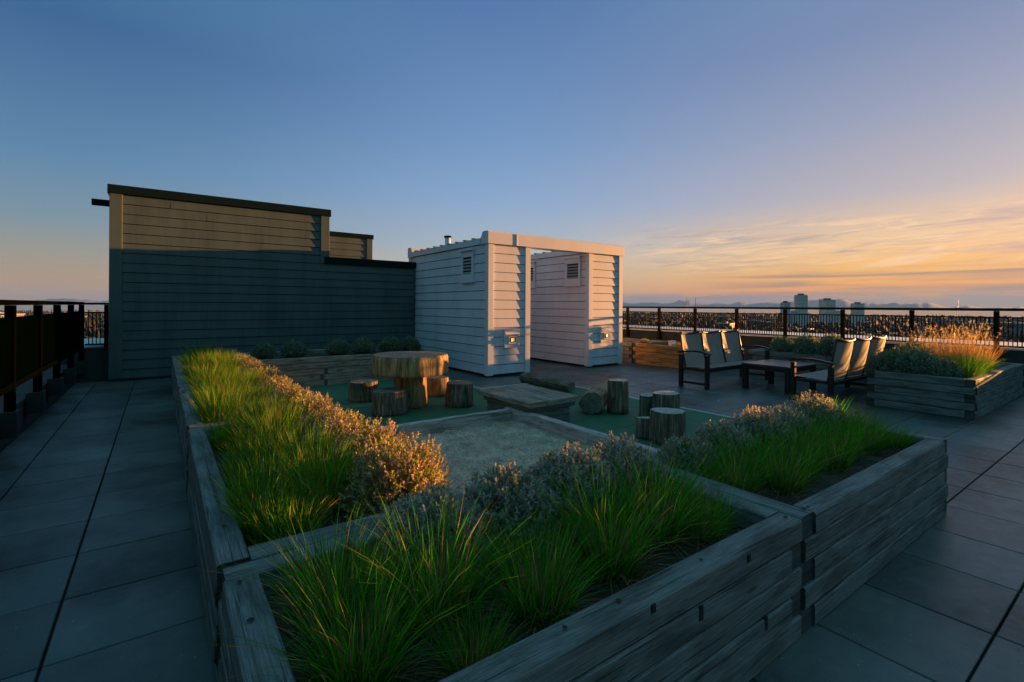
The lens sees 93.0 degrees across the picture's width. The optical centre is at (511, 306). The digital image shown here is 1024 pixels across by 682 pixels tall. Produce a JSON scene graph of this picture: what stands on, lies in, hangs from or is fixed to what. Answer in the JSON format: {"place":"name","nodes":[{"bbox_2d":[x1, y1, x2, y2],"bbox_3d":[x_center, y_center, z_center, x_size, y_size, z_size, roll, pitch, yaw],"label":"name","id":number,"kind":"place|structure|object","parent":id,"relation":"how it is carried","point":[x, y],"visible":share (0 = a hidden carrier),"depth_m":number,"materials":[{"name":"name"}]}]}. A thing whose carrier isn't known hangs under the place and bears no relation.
{"place":"outdoors","nodes":[
{"label":"outdoors","id":0,"kind":"place"},
{"bbox_2d":[179,341,227,365],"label":"grass","id":1,"kind":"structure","parent":0,"point":[194,351],"depth_m":9.15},
{"bbox_2d":[174,349,248,384],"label":"grass","id":2,"kind":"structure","parent":0,"point":[199,365],"depth_m":7.25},
{"bbox_2d":[0,305,1023,316],"bbox_3d":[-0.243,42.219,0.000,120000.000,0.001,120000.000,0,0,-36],"label":"water","id":3,"kind":"structure","parent":0,"point":[48,308],"depth_m":5198.72,"materials":[{"name":"blue liquid"}]},
{"bbox_2d":[0,0,1023,307],"label":"sky","id":4,"kind":"structure","parent":0,"point":[748,151],"materials":[{"name":"blue"}]},
{"bbox_2d":[25,312,1015,340],"bbox_3d":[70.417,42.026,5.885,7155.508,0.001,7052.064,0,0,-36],"label":"ground","id":5,"kind":"structure","parent":0,"point":[970,321],"depth_m":1311.78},
{"bbox_2d":[0,309,1023,342],"bbox_3d":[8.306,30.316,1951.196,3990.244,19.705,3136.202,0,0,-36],"label":"city trees","id":6,"kind":"object","parent":5,"relation":"on","point":[28,313],"visible":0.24,"depth_m":913.32,"materials":[{"name":"plant"}]},
{"bbox_2d":[819,298,839,325],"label":"tower block","id":7,"kind":"structure","parent":5,"relation":"on","point":[826,302],"depth_m":1075.04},
{"bbox_3d":[1.540,21.839,8.613,21.600,39.580,30.000,0,0,-36],"label":"apartment block","id":8,"kind":"object","parent":5,"relation":"on","visible":0},
{"bbox_2d":[0,359,1023,681],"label":"deck paving","id":9,"kind":"structure","parent":8,"relation":"on","point":[922,607],"depth_m":3.15,"materials":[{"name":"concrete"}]},
{"bbox_2d":[0,364,73,452],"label":"parapet wall","id":10,"kind":"structure","parent":9,"relation":"on","point":[27,420],"depth_m":6.73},
{"bbox_2d":[0,300,85,438],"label":"metal railing","id":11,"kind":"object","parent":10,"relation":"attached to","point":[36,344],"visible":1,"depth_m":6.32,"materials":[{"name":"metal"}]},
{"bbox_2d":[61,338,108,383],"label":"parapet wall","id":12,"kind":"structure","parent":9,"relation":"on","point":[96,357],"depth_m":10.12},
{"bbox_2d":[84,303,108,346],"bbox_3d":[-8.694,0.395,10.127,0.455,0.930,0.064,0,0,-36],"label":"metal railing","id":13,"kind":"object","parent":12,"relation":"on","point":[106,320],"visible":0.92,"depth_m":10.20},
{"bbox_2d":[174,366,197,432],"bbox_3d":[-4.418,1.302,7.415,1.176,0.580,2.400,0,0,-36],"label":"timber planter","id":14,"kind":"object","parent":9,"relation":"on","point":[178,383],"visible":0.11,"depth_m":6.80,"materials":[{"name":"grey wood"}]},
{"bbox_2d":[171,353,238,399],"bbox_3d":[-5.743,1.294,9.245,1.175,0.580,2.098,0,0,-36],"label":"timber planter","id":15,"kind":"object","parent":9,"relation":"on","point":[174,362],"visible":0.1,"depth_m":8.87,"materials":[{"name":"grey wood"}]},
{"bbox_2d":[178,386,304,492],"bbox_3d":[-2.973,1.308,5.419,1.175,0.586,2.509,0,0,-36],"label":"timber planter","id":16,"kind":"object","parent":9,"relation":"on","point":[187,419],"visible":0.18,"depth_m":4.68,"materials":[{"name":"grey wood"}]},
{"bbox_2d":[174,364,291,423],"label":"grass","id":17,"kind":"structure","parent":16,"relation":"in","point":[212,393],"depth_m":4.88,"materials":[{"name":"plant"}]},
{"bbox_2d":[246,365,282,380],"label":"heather shrub","id":18,"kind":"object","parent":16,"relation":"in","point":[279,372],"visible":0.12,"depth_m":6.37,"materials":[{"name":"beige plant"}]},
{"bbox_2d":[256,375,302,397],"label":"heather shrub","id":19,"kind":"object","parent":16,"relation":"in","point":[274,382],"visible":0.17,"depth_m":5.33,"materials":[{"name":"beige plant"}]},
{"bbox_2d":[260,382,318,409],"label":"heather shrub","id":20,"kind":"object","parent":16,"relation":"in","point":[288,393],"visible":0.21,"depth_m":4.85,"materials":[{"name":"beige plant"}]},
{"bbox_2d":[91,184,416,381],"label":"stair building","id":21,"kind":"structure","parent":9,"relation":"on","point":[239,275],"depth_m":11.41,"materials":[{"name":"grey wood"}]},
{"bbox_2d":[187,415,459,681],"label":"timber planter","id":22,"kind":"object","parent":9,"relation":"on","point":[219,542],"visible":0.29,"depth_m":2.36,"materials":[{"name":"grey wood"}]},
{"bbox_2d":[193,393,389,545],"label":"grass","id":23,"kind":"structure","parent":22,"relation":"in","point":[279,472],"depth_m":2.70,"materials":[{"name":"plant"}]},
{"bbox_2d":[282,388,342,428],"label":"heather shrub","id":24,"kind":"object","parent":22,"relation":"in","point":[321,403],"visible":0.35,"depth_m":4.22,"materials":[{"name":"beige plant"}]},
{"bbox_2d":[297,404,359,447],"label":"heather shrub","id":25,"kind":"object","parent":22,"relation":"in","point":[320,416],"visible":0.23,"depth_m":3.88,"materials":[{"name":"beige plant"}]},
{"bbox_2d":[302,409,375,445],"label":"heather shrub","id":26,"kind":"object","parent":22,"relation":"in","point":[354,422],"visible":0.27,"depth_m":3.48,"materials":[{"name":"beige plant"}]},
{"bbox_2d":[332,417,409,480],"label":"heather shrub","id":27,"kind":"object","parent":22,"relation":"in","point":[379,436],"visible":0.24,"depth_m":3.11,"materials":[{"name":"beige plant"}]},
{"bbox_2d":[335,431,453,518],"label":"heather shrub","id":28,"kind":"object","parent":22,"relation":"in","point":[411,465],"visible":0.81,"depth_m":2.66,"materials":[{"name":"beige plant"}]},
{"bbox_2d":[241,347,436,386],"bbox_3d":[-3.784,1.306,10.845,3.805,0.580,1.806,0,0,-36],"label":"timber planter","id":29,"kind":"object","parent":9,"relation":"on","point":[316,367],"visible":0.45,"depth_m":9.83,"materials":[{"name":"brown wood"}]},
{"bbox_2d":[249,343,277,358],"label":"round bush","id":30,"kind":"object","parent":29,"relation":"in","point":[263,351],"visible":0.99,"depth_m":9.79,"materials":[{"name":"green plant"}]},
{"bbox_2d":[280,339,308,357],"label":"round bush","id":31,"kind":"object","parent":29,"relation":"in","point":[297,349],"visible":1,"depth_m":10.13,"materials":[{"name":"green plant"}]},
{"bbox_2d":[324,337,350,354],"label":"round bush","id":32,"kind":"object","parent":29,"relation":"in","point":[336,346],"visible":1,"depth_m":10.66,"materials":[{"name":"green plant"}]},
{"bbox_2d":[350,337,376,353],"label":"round bush","id":33,"kind":"object","parent":29,"relation":"in","point":[363,345],"visible":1,"depth_m":10.98,"materials":[{"name":"green plant"}]},
{"bbox_2d":[377,335,403,351],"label":"round bush","id":34,"kind":"object","parent":29,"relation":"in","point":[391,344],"visible":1,"depth_m":11.34,"materials":[{"name":"green plant"}]},
{"bbox_2d":[401,335,421,350],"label":"round bush","id":35,"kind":"object","parent":29,"relation":"in","point":[412,343],"visible":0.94,"depth_m":11.66,"materials":[{"name":"green plant"}]},
{"bbox_2d":[409,235,530,376],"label":"vent shed","id":36,"kind":"structure","parent":9,"relation":"on","point":[472,306],"depth_m":11.58,"materials":[{"name":"white paint"}]},
{"bbox_2d":[218,473,801,681],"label":"timber planter","id":37,"kind":"object","parent":9,"relation":"on","point":[747,628],"visible":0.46,"depth_m":1.82,"materials":[{"name":"grey wood"}]},
{"bbox_2d":[203,500,441,661],"bbox_3d":[-0.670,0.965,1.770,0.859,0.383,0.904,0,0,-5],"label":"grass tuft","id":38,"kind":"object","parent":37,"relation":"in","point":[342,567],"visible":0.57,"depth_m":1.77,"materials":[{"name":"plant"}]},
{"bbox_2d":[179,539,499,681],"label":"grass tuft","id":39,"kind":"object","parent":37,"relation":"on","point":[359,653],"visible":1,"depth_m":1.47,"materials":[{"name":"plant"}]},
{"bbox_2d":[325,520,419,594],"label":"grass tuft","id":40,"kind":"object","parent":37,"relation":"in","point":[371,550],"visible":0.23,"depth_m":2.03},
{"bbox_2d":[286,480,564,676],"bbox_3d":[-0.270,0.931,1.813,0.985,0.456,0.909,0,0,17],"label":"grass tuft","id":41,"kind":"object","parent":37,"relation":"on","point":[448,571],"visible":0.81,"depth_m":1.76,"materials":[{"name":"plant"}]},
{"bbox_2d":[365,481,491,580],"bbox_3d":[-0.358,0.993,2.189,0.573,0.370,0.582,0,0,-7],"label":"lavender shrub","id":42,"kind":"object","parent":37,"relation":"in","point":[406,506],"visible":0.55,"depth_m":2.13,"materials":[{"name":"green plant"}]},
{"bbox_2d":[394,584,543,681],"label":"grass tuft","id":43,"kind":"object","parent":37,"relation":"in","point":[459,659],"visible":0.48,"depth_m":1.54,"materials":[{"name":"plant"}]},
{"bbox_2d":[462,461,563,549],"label":"lavender shrub","id":44,"kind":"object","parent":37,"relation":"in","point":[507,483],"visible":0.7,"depth_m":2.35,"materials":[{"name":"green plant"}]},
{"bbox_2d":[422,501,640,679],"bbox_3d":[0.119,0.979,1.817,0.832,0.364,0.858,0,0,40],"label":"grass tuft","id":45,"kind":"object","parent":37,"relation":"in","point":[549,594],"visible":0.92,"depth_m":1.80,"materials":[{"name":"plant"}]},
{"bbox_2d":[452,501,612,608],"bbox_3d":[0.046,1.020,2.064,0.766,0.281,0.728,0,0,0],"label":"grass tuft","id":46,"kind":"object","parent":37,"relation":"in","point":[515,548],"visible":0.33,"depth_m":2.07,"materials":[{"name":"plant"}]},
{"bbox_2d":[493,508,605,584],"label":"grass tuft","id":47,"kind":"object","parent":37,"relation":"in","point":[564,530],"visible":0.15,"depth_m":2.16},
{"bbox_2d":[521,441,625,531],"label":"lavender shrub","id":48,"kind":"object","parent":37,"relation":"in","point":[553,463],"visible":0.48,"depth_m":2.60,"materials":[{"name":"green plant"}]},
{"bbox_2d":[535,467,650,576],"bbox_3d":[0.368,0.987,2.369,0.830,0.350,0.766,0,0,39],"label":"grass tuft","id":49,"kind":"object","parent":37,"relation":"in","point":[582,513],"visible":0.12,"depth_m":2.37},
{"bbox_2d":[503,462,724,626],"bbox_3d":[0.439,0.941,2.137,1.028,0.442,0.995,0,0,-7],"label":"grass tuft","id":50,"kind":"object","parent":37,"relation":"on","point":[630,565],"visible":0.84,"depth_m":2.08,"materials":[{"name":"plant"}]},
{"bbox_2d":[579,430,669,492],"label":"lavender shrub","id":51,"kind":"object","parent":37,"relation":"in","point":[612,450],"visible":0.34,"depth_m":2.87,"materials":[{"name":"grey plant"}]},
{"bbox_2d":[583,442,745,558],"bbox_3d":[0.707,0.945,2.459,1.113,0.438,1.001,0,0,-28],"label":"grass tuft","id":52,"kind":"object","parent":37,"relation":"in","point":[676,530],"visible":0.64,"depth_m":2.39,"materials":[{"name":"plant"}]},
{"bbox_2d":[610,440,726,510],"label":"grass tuft","id":53,"kind":"object","parent":37,"relation":"in","point":[668,473],"visible":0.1,"depth_m":2.73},
{"bbox_2d":[661,493,746,551],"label":"grass tuft","id":54,"kind":"object","parent":37,"relation":"in","point":[711,527],"visible":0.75,"depth_m":2.39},
{"bbox_2d":[659,473,766,534],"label":"grass tuft","id":55,"kind":"object","parent":37,"relation":"in","point":[713,504],"visible":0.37,"depth_m":2.53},
{"bbox_2d":[374,407,659,493],"bbox_3d":[-0.099,1.514,4.731,2.655,0.212,3.330,0,0,-36],"label":"sandbox","id":56,"kind":"object","parent":9,"relation":"on","point":[474,442],"visible":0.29,"depth_m":5.64,"materials":[{"name":"sand"}]},
{"bbox_2d":[298,379,737,448],"bbox_3d":[-0.331,1.606,7.409,5.362,0.023,7.780,0,0,-36],"label":"green mat","id":57,"kind":"object","parent":9,"relation":"on","point":[603,421],"visible":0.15,"depth_m":7.29,"materials":[{"name":"rubber"}]},
{"bbox_2d":[348,379,377,402],"bbox_3d":[-2.500,1.431,8.231,0.495,0.318,0.441,0,0,-36],"label":"log stump","id":58,"kind":"object","parent":57,"relation":"on","point":[360,391],"visible":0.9,"depth_m":8.04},
{"bbox_2d":[372,387,407,416],"bbox_3d":[-1.825,1.420,7.231,0.554,0.348,0.488,0,0,-36],"label":"log stump","id":59,"kind":"object","parent":57,"relation":"on","point":[389,402],"visible":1,"depth_m":7.03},
{"bbox_2d":[372,351,447,408],"bbox_3d":[-1.616,1.177,7.736,1.170,0.835,1.156,0,0,-36],"label":"log table","id":60,"kind":"object","parent":57,"relation":"on","point":[410,371],"visible":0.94,"depth_m":7.40,"materials":[{"name":"wood"}]},
{"bbox_2d":[427,375,448,396],"bbox_3d":[-1.365,1.432,8.730,0.403,0.328,0.434,0,0,-36],"label":"log stump","id":61,"kind":"object","parent":57,"relation":"on","point":[436,386],"visible":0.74,"depth_m":8.56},
{"bbox_2d":[445,380,472,407],"bbox_3d":[-0.853,1.413,7.834,0.443,0.373,0.500,0,0,-36],"label":"log stump","id":62,"kind":"object","parent":57,"relation":"on","point":[459,393],"visible":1,"depth_m":7.64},
{"bbox_2d":[477,384,580,420],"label":"timber platform","id":63,"kind":"structure","parent":57,"relation":"on","point":[542,401],"depth_m":6.85,"materials":[{"name":"grey wood"}]},
{"bbox_2d":[519,372,574,391],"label":"log beam","id":64,"kind":"structure","parent":57,"relation":"on","point":[553,383],"depth_m":9.56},
{"bbox_2d":[578,386,606,413],"bbox_3d":[1.251,1.432,7.456,0.383,0.348,0.523,0,0,20],"label":"log stump","id":65,"kind":"object","parent":57,"relation":"on","point":[593,400],"visible":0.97,"depth_m":7.23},
{"bbox_2d":[607,379,628,414],"bbox_3d":[1.611,1.364,7.362,0.326,0.498,0.300,0,0,-36],"label":"log stump","id":66,"kind":"object","parent":57,"relation":"on","point":[617,396],"visible":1,"depth_m":7.24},
{"bbox_2d":[636,417,649,439],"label":"log stump","id":67,"kind":"object","parent":57,"relation":"on","point":[642,428],"visible":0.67,"depth_m":5.88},
{"bbox_2d":[639,393,652,416],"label":"log stump","id":68,"kind":"object","parent":57,"relation":"on","point":[645,403],"visible":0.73,"depth_m":6.77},
{"bbox_2d":[652,391,679,408],"bbox_3d":[2.117,1.400,6.648,0.396,0.433,0.350,0,0,-36],"label":"log stump","id":69,"kind":"object","parent":57,"relation":"on","point":[665,399],"visible":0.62,"depth_m":6.53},
{"bbox_2d":[648,408,685,445],"bbox_3d":[1.844,1.423,5.760,0.389,0.383,0.404,0,0,-36],"label":"log stump","id":70,"kind":"object","parent":57,"relation":"on","point":[666,422],"visible":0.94,"depth_m":5.61,"materials":[{"name":"wood"}]},
{"bbox_2d":[530,251,622,367],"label":"vent shed","id":71,"kind":"structure","parent":9,"relation":"on","point":[576,307],"depth_m":13.43,"materials":[{"name":"white paint"}]},
{"bbox_2d":[481,230,623,255],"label":"roof beam","id":72,"kind":"structure","parent":71,"relation":"attached to","point":[539,242],"depth_m":12.01,"materials":[{"name":"white paint"}]},
{"bbox_2d":[622,338,661,362],"bbox_3d":[3.485,1.348,15.315,1.585,0.580,2.089,0,0,-36],"label":"timber planter","id":73,"kind":"object","parent":9,"relation":"on","point":[627,349],"visible":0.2,"depth_m":14.20,"materials":[{"name":"brown wood"}]},
{"bbox_2d":[633,341,739,368],"bbox_3d":[4.809,1.355,13.486,1.586,0.580,2.404,0,0,-36],"label":"timber planter","id":74,"kind":"object","parent":9,"relation":"on","point":[661,353],"visible":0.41,"depth_m":13.35,"materials":[{"name":"brown wood"}]},
{"bbox_2d":[678,329,770,389],"bbox_3d":[4.580,1.093,10.497,2.434,1.107,0.788,0,0,-36],"label":"lounge bench","id":75,"kind":"object","parent":9,"relation":"on","point":[706,349],"visible":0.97,"depth_m":10.50,"materials":[{"name":"grey fabric"}]},
{"bbox_2d":[741,359,816,394],"bbox_3d":[5.336,1.393,9.714,1.150,0.515,0.930,0,0,-36],"label":"table","id":76,"kind":"object","parent":9,"relation":"on","point":[771,366],"visible":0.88,"depth_m":9.61,"materials":[{"name":"wood"}]},
{"bbox_2d":[648,426,947,632],"bbox_3d":[2.131,1.337,3.586,2.514,0.586,1.125,0,0,-36],"label":"timber planter","id":77,"kind":"object","parent":9,"relation":"on","point":[862,525],"visible":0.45,"depth_m":2.90,"materials":[{"name":"grey wood"}]},
{"bbox_2d":[657,433,719,478],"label":"lavender shrub","id":78,"kind":"object","parent":77,"relation":"in","point":[678,445],"visible":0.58,"depth_m":3.27,"materials":[{"name":"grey plant"}]},
{"bbox_2d":[656,426,745,479],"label":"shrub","id":79,"kind":"object","parent":77,"relation":"in","point":[708,471],"visible":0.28,"depth_m":3.21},
{"bbox_2d":[691,419,760,470],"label":"lavender shrub","id":80,"kind":"object","parent":77,"relation":"in","point":[710,429],"visible":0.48,"depth_m":3.51,"materials":[{"name":"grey plant"}]},
{"bbox_2d":[682,438,792,500],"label":"grass tuft","id":81,"kind":"object","parent":77,"relation":"in","point":[744,479],"visible":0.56,"depth_m":2.98,"materials":[{"name":"plant"}]},
{"bbox_2d":[686,424,805,481],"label":"grass tuft","id":82,"kind":"object","parent":77,"relation":"in","point":[744,450],"visible":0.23,"depth_m":3.29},
{"bbox_2d":[722,404,796,453],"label":"lavender shrub","id":83,"kind":"object","parent":77,"relation":"in","point":[756,419],"visible":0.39,"depth_m":3.73,"materials":[{"name":"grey plant"}]},
{"bbox_2d":[726,418,802,464],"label":"grass tuft","id":84,"kind":"object","parent":77,"relation":"in","point":[768,444],"visible":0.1,"depth_m":3.53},
{"bbox_2d":[720,437,847,501],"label":"grass tuft","id":85,"kind":"object","parent":77,"relation":"in","point":[791,481],"visible":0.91,"depth_m":3.01,"materials":[{"name":"plant"}]},
{"bbox_2d":[757,405,815,435],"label":"lavender shrub","id":86,"kind":"object","parent":77,"relation":"in","point":[784,411],"visible":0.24,"depth_m":4.02,"materials":[{"name":"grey plant"}]},
{"bbox_2d":[754,424,858,483],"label":"grass tuft","id":87,"kind":"object","parent":77,"relation":"in","point":[790,444],"visible":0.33,"depth_m":3.30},
{"bbox_2d":[764,407,849,468],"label":"grass tuft","id":88,"kind":"object","parent":77,"relation":"in","point":[801,436],"visible":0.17,"depth_m":3.67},
{"bbox_2d":[782,390,851,429],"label":"lavender shrub","id":89,"kind":"object","parent":77,"relation":"in","point":[809,402],"visible":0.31,"depth_m":4.30,"materials":[{"name":"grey plant"}]},
{"bbox_2d":[783,407,864,456],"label":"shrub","id":90,"kind":"object","parent":77,"relation":"in","point":[816,424],"visible":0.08,"depth_m":3.91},
{"bbox_2d":[787,424,869,474],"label":"grass tuft","id":91,"kind":"object","parent":77,"relation":"in","point":[843,464],"visible":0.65,"depth_m":3.42,"materials":[{"name":"plant"}]},
{"bbox_2d":[793,399,883,437],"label":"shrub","id":92,"kind":"object","parent":77,"relation":"in","point":[840,417],"visible":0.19,"depth_m":4.09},
{"bbox_2d":[802,411,902,464],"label":"grass tuft","id":93,"kind":"object","parent":77,"relation":"in","point":[850,437],"visible":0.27,"depth_m":3.70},
{"bbox_2d":[831,402,901,434],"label":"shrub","id":94,"kind":"object","parent":77,"relation":"in","point":[868,424],"visible":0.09,"depth_m":4.16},
{"bbox_2d":[827,411,908,455],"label":"grass tuft","id":95,"kind":"object","parent":77,"relation":"in","point":[875,447],"visible":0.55,"depth_m":3.85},
{"bbox_2d":[872,420,934,450],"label":"grass tuft","id":96,"kind":"object","parent":77,"relation":"in","point":[899,442],"visible":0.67,"depth_m":3.93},
{"bbox_2d":[748,348,866,386],"bbox_3d":[7.264,1.369,11.314,1.555,0.580,2.805,0,0,-36],"label":"timber planter","id":97,"kind":"object","parent":9,"relation":"on","point":[756,354],"visible":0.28,"depth_m":11.22,"materials":[{"name":"brown wood"}]},
{"bbox_2d":[769,335,793,352],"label":"round bush","id":98,"kind":"object","parent":97,"relation":"in","point":[783,343],"visible":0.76,"depth_m":11.49,"materials":[{"name":"green plant"}]},
{"bbox_2d":[790,333,819,354],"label":"round bush","id":99,"kind":"object","parent":97,"relation":"on","point":[803,345],"visible":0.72,"depth_m":11.06,"materials":[{"name":"green plant"}]},
{"bbox_2d":[813,332,842,357],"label":"round bush","id":100,"kind":"object","parent":97,"relation":"on","point":[824,346],"visible":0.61,"depth_m":10.67,"materials":[{"name":"green plant"}]},
{"bbox_2d":[622,325,1023,386],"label":"parapet wall","id":101,"kind":"structure","parent":9,"relation":"on","point":[1014,355],"depth_m":14.70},
{"bbox_2d":[622,306,1023,361],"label":"metal railing","id":102,"kind":"object","parent":101,"relation":"attached to","point":[996,317],"visible":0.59,"depth_m":12.89,"materials":[{"name":"brown metal"}]},
{"bbox_2d":[789,335,886,404],"bbox_3d":[6.103,1.102,8.973,2.434,1.107,0.788,0,0,-36],"label":"lounge bench","id":103,"kind":"object","parent":9,"relation":"on","point":[848,359],"visible":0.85,"depth_m":8.53,"materials":[{"name":"grey fabric"}]},
{"bbox_2d":[866,362,1023,419],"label":"timber planter","id":104,"kind":"object","parent":9,"relation":"on","point":[975,397],"visible":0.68,"depth_m":7.63,"materials":[{"name":"grey wood"}]},
{"bbox_2d":[864,347,913,372],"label":"round bush","id":105,"kind":"object","parent":104,"relation":"in","point":[880,361],"visible":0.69,"depth_m":8.08,"materials":[{"name":"green plant"}]},
{"bbox_2d":[889,345,940,374],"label":"round bush","id":106,"kind":"object","parent":104,"relation":"on","point":[919,359],"visible":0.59,"depth_m":7.79,"materials":[{"name":"green plant"}]},
{"bbox_2d":[923,357,967,377],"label":"round bush","id":107,"kind":"object","parent":104,"relation":"in","point":[943,368],"visible":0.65,"depth_m":7.50,"materials":[{"name":"green plant"}]},
{"bbox_2d":[917,322,1017,368],"bbox_3d":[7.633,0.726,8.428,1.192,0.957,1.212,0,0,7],"label":"ornamental grass","id":108,"kind":"object","parent":104,"relation":"in","point":[959,351],"depth_m":8.35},
{"bbox_2d":[942,353,1001,379],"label":"grass tuft","id":109,"kind":"object","parent":104,"relation":"on","point":[975,367],"visible":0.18,"depth_m":7.60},
{"bbox_2d":[34,298,1023,307],"bbox_3d":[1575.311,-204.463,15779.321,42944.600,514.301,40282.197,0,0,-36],"label":"mountains","id":110,"kind":"structure","parent":0,"point":[811,303],"depth_m":22759.45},
{"bbox_2d":[791,294,810,325],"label":"tower block","id":111,"kind":"structure","parent":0,"point":[800,300],"depth_m":1015.60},
{"bbox_2d":[851,302,864,324],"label":"tower block","id":112,"kind":"structure","parent":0,"point":[857,305],"depth_m":1125.84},
{"bbox_2d":[896,327,961,359],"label":"ornamental grass","id":113,"kind":"object","parent":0,"point":[937,352],"depth_m":8.35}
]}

